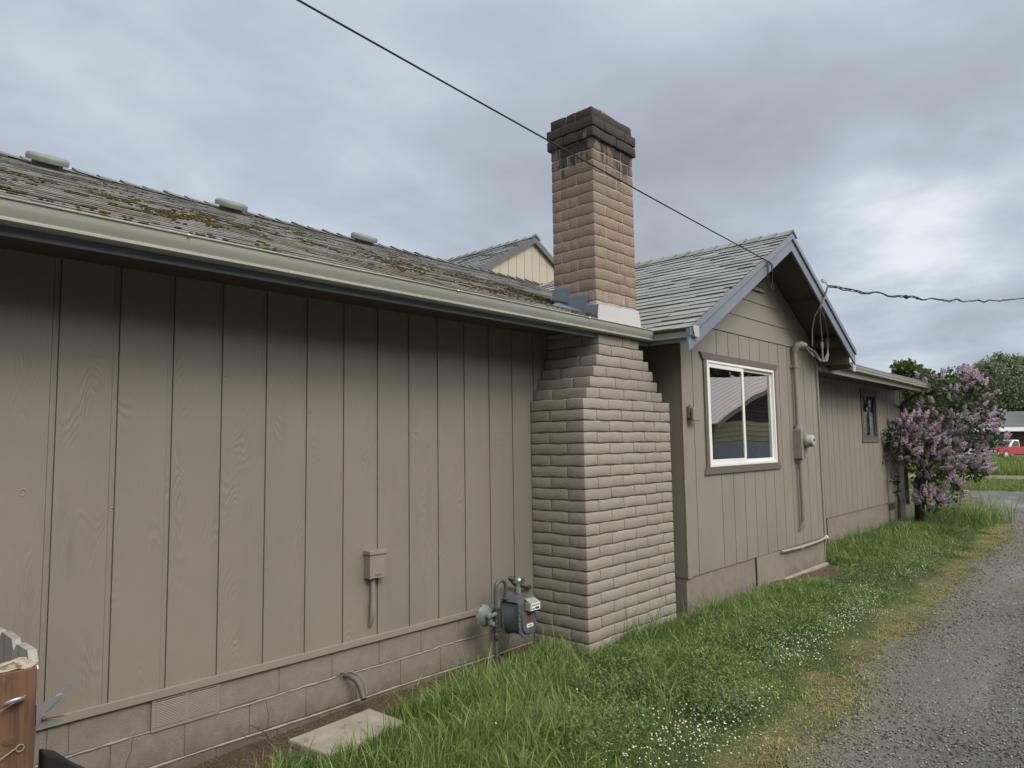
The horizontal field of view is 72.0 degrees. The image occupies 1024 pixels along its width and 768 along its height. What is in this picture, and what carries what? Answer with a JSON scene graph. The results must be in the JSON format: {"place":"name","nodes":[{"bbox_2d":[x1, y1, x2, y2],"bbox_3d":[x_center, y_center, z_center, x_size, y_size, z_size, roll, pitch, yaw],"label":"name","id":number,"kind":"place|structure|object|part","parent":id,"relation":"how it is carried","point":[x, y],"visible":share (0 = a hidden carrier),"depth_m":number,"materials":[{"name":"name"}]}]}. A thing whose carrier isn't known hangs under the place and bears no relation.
{"place":"outdoors","nodes":[
{"label":"outdoors","id":0,"kind":"place"},
{"bbox_2d":[0,0,1023,389],"label":"sky","id":1,"kind":"structure","parent":0,"point":[888,135],"materials":[{"name":"grey"}]},
{"bbox_2d":[186,455,1023,767],"bbox_3d":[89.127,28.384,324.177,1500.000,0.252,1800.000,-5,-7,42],"label":"ground","id":2,"kind":"structure","parent":0,"point":[313,725],"depth_m":5.22,"materials":[{"name":"green plant"}]},
{"bbox_2d":[0,657,38,767],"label":"fence post","id":3,"kind":"object","parent":2,"relation":"on","point":[18,680],"visible":1,"depth_m":1.47,"materials":[{"name":"brown wood"}]},
{"bbox_2d":[35,683,70,729],"bbox_3d":[-1.000,0.695,1.518,0.077,0.082,0.042,1,-5,-18],"label":"gate latch","id":4,"kind":"object","parent":3,"relation":"attached to","point":[42,720],"visible":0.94,"depth_m":1.51,"materials":[{"name":"metal"}]},
{"bbox_2d":[38,749,83,767],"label":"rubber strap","id":5,"kind":"object","parent":3,"relation":"hanging from","point":[50,759],"visible":1,"depth_m":1.51,"materials":[{"name":"black rubber"}]},
{"bbox_2d":[0,627,38,767],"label":"picket fence","id":6,"kind":"object","parent":2,"relation":"on","point":[12,647],"visible":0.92,"depth_m":1.67,"materials":[{"name":"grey wood"}]},
{"bbox_2d":[241,724,270,745],"bbox_3d":[-1.609,2.209,4.404,0.065,0.143,0.195,-5,-7,42],"label":"twig","id":7,"kind":"object","parent":2,"relation":"on","point":[259,735],"visible":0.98,"depth_m":4.44,"materials":[{"name":"brown wood"}]},
{"bbox_2d":[288,709,402,760],"bbox_3d":[-1.064,2.331,4.621,0.407,0.118,0.665,-5,-6,39],"label":"paving slab","id":8,"kind":"object","parent":2,"relation":"on","point":[326,736],"depth_m":4.57,"materials":[{"name":"concrete"}]},
{"bbox_2d":[0,106,932,767],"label":"house","id":9,"kind":"structure","parent":2,"relation":"on","point":[236,438],"depth_m":5.31,"materials":[{"name":"paint"}]},
{"bbox_2d":[337,670,366,700],"bbox_3d":[-1.116,2.123,4.968,0.216,0.194,0.092,-2,-5,13],"label":"drain pipe","id":10,"kind":"object","parent":9,"relation":"attached to","point":[353,677],"visible":1,"depth_m":4.96,"materials":[{"name":"beige plastic"}]},
{"bbox_2d":[363,548,387,627],"bbox_3d":[-1.012,1.513,5.209,0.093,0.565,0.164,-5,-7,42],"label":"utility box","id":11,"kind":"object","parent":9,"relation":"attached to","point":[374,563],"visible":1,"depth_m":5.18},
{"bbox_2d":[476,576,539,666],"bbox_3d":[0.082,2.057,6.021,0.366,0.829,0.895,-4,-6,31],"label":"gas meter","id":12,"kind":"object","parent":9,"relation":"attached to","point":[518,609],"visible":1,"depth_m":5.89,"materials":[{"name":"grey paint"}]},
{"bbox_2d":[296,0,773,289],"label":"overhead cable","id":13,"kind":"object","parent":9,"relation":"attached to","point":[391,52],"visible":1,"depth_m":4.91,"materials":[{"name":"rubber"}]},
{"bbox_2d":[686,405,699,420],"bbox_3d":[1.971,0.318,7.695,0.088,0.173,0.160,-5,-7,42],"label":"junction box","id":14,"kind":"object","parent":9,"relation":"attached to","point":[692,413],"visible":1,"depth_m":7.65,"materials":[{"name":"beige plastic"}]},
{"bbox_2d":[699,351,781,474],"bbox_3d":[2.848,0.384,8.755,0.102,1.393,2.199,-5,-7,42],"label":"window","id":15,"kind":"structure","parent":9,"relation":"in","point":[741,417],"depth_m":8.64,"materials":[{"name":"white plastic"}]},
{"bbox_2d":[780,535,828,552],"bbox_3d":[4.102,2.251,9.869,0.106,0.089,1.692,-5,-7,42],"label":"horizontal pipe","id":16,"kind":"object","parent":9,"relation":"attached to","point":[805,545],"visible":1,"depth_m":9.76,"materials":[{"name":"white plastic"}]},
{"bbox_2d":[790,339,828,530],"bbox_3d":[4.311,0.684,9.955,0.764,2.730,0.264,1,-5,-16],"label":"electric meter","id":17,"kind":"object","parent":9,"relation":"attached to","point":[803,440],"visible":1,"depth_m":9.85,"materials":[{"name":"grey metal"}]},
{"bbox_2d":[859,389,879,441],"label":"window","id":18,"kind":"structure","parent":9,"relation":"in","point":[868,399],"depth_m":14.60,"materials":[{"name":"grey glass"}]},
{"bbox_2d":[812,279,1023,345],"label":"service drop","id":19,"kind":"object","parent":9,"relation":"attached to","point":[850,290],"visible":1,"depth_m":10.50,"materials":[{"name":"black rubber"}]},
{"bbox_2d":[470,536,971,767],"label":"daisies","id":20,"kind":"object","parent":2,"relation":"on","point":[633,746],"visible":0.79,"depth_m":5.07,"materials":[{"name":"white plant"}]},
{"bbox_2d":[551,543,930,763],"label":"weeds","id":21,"kind":"object","parent":2,"relation":"on","point":[719,700],"visible":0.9,"depth_m":5.59,"materials":[{"name":"green plant"}]},
{"bbox_2d":[889,358,962,482],"bbox_3d":[18.126,1.815,30.627,4.363,5.788,1.803,2,-6,-28],"label":"tree","id":22,"kind":"object","parent":2,"relation":"on","point":[906,368],"visible":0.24,"depth_m":29.89,"materials":[{"name":"green plant"}]},
{"bbox_2d":[882,362,1011,521],"bbox_3d":[9.488,1.351,15.499,3.327,3.675,1.749,-1,-5,-2],"label":"lilac bush","id":23,"kind":"object","parent":2,"relation":"on","point":[935,433],"visible":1,"depth_m":15.24,"materials":[{"name":"purple plant"}]},
{"bbox_2d":[959,443,1001,458],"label":"parked car","id":24,"kind":"object","parent":2,"relation":"on","point":[997,445],"visible":0.07,"depth_m":65.32,"materials":[{"name":"silver metal"}]},
{"bbox_2d":[944,351,1023,412],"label":"tree","id":25,"kind":"object","parent":2,"relation":"on","point":[1010,386],"visible":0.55,"depth_m":91.31,"materials":[{"name":"green plant"}]},
{"bbox_2d":[988,399,1023,411],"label":"tree","id":26,"kind":"object","parent":2,"relation":"on","point":[1015,406],"visible":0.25,"depth_m":87.32,"materials":[{"name":"green plant"}]},
{"bbox_2d":[754,490,1023,767],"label":"gravel road","id":27,"kind":"structure","parent":0,"point":[1015,496],"depth_m":5.62,"materials":[{"name":"grey gravel"}]},
{"bbox_2d":[907,451,1023,491],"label":"field grass","id":28,"kind":"structure","parent":0,"point":[1008,464],"depth_m":32.19,"materials":[{"name":"green plant"}]},
{"bbox_2d":[990,440,1023,457],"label":"pickup truck","id":29,"kind":"object","parent":28,"relation":"on","point":[1013,446],"visible":0.42,"depth_m":65.07,"materials":[{"name":"red paint"}]},
{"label":"side window","id":30,"kind":"part","parent":29,"relation":"part of","materials":[{"name":"grey glass"}]},
{"bbox_2d":[947,406,1023,454],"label":"house","id":31,"kind":"structure","parent":0,"point":[1013,424],"depth_m":78.92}
]}

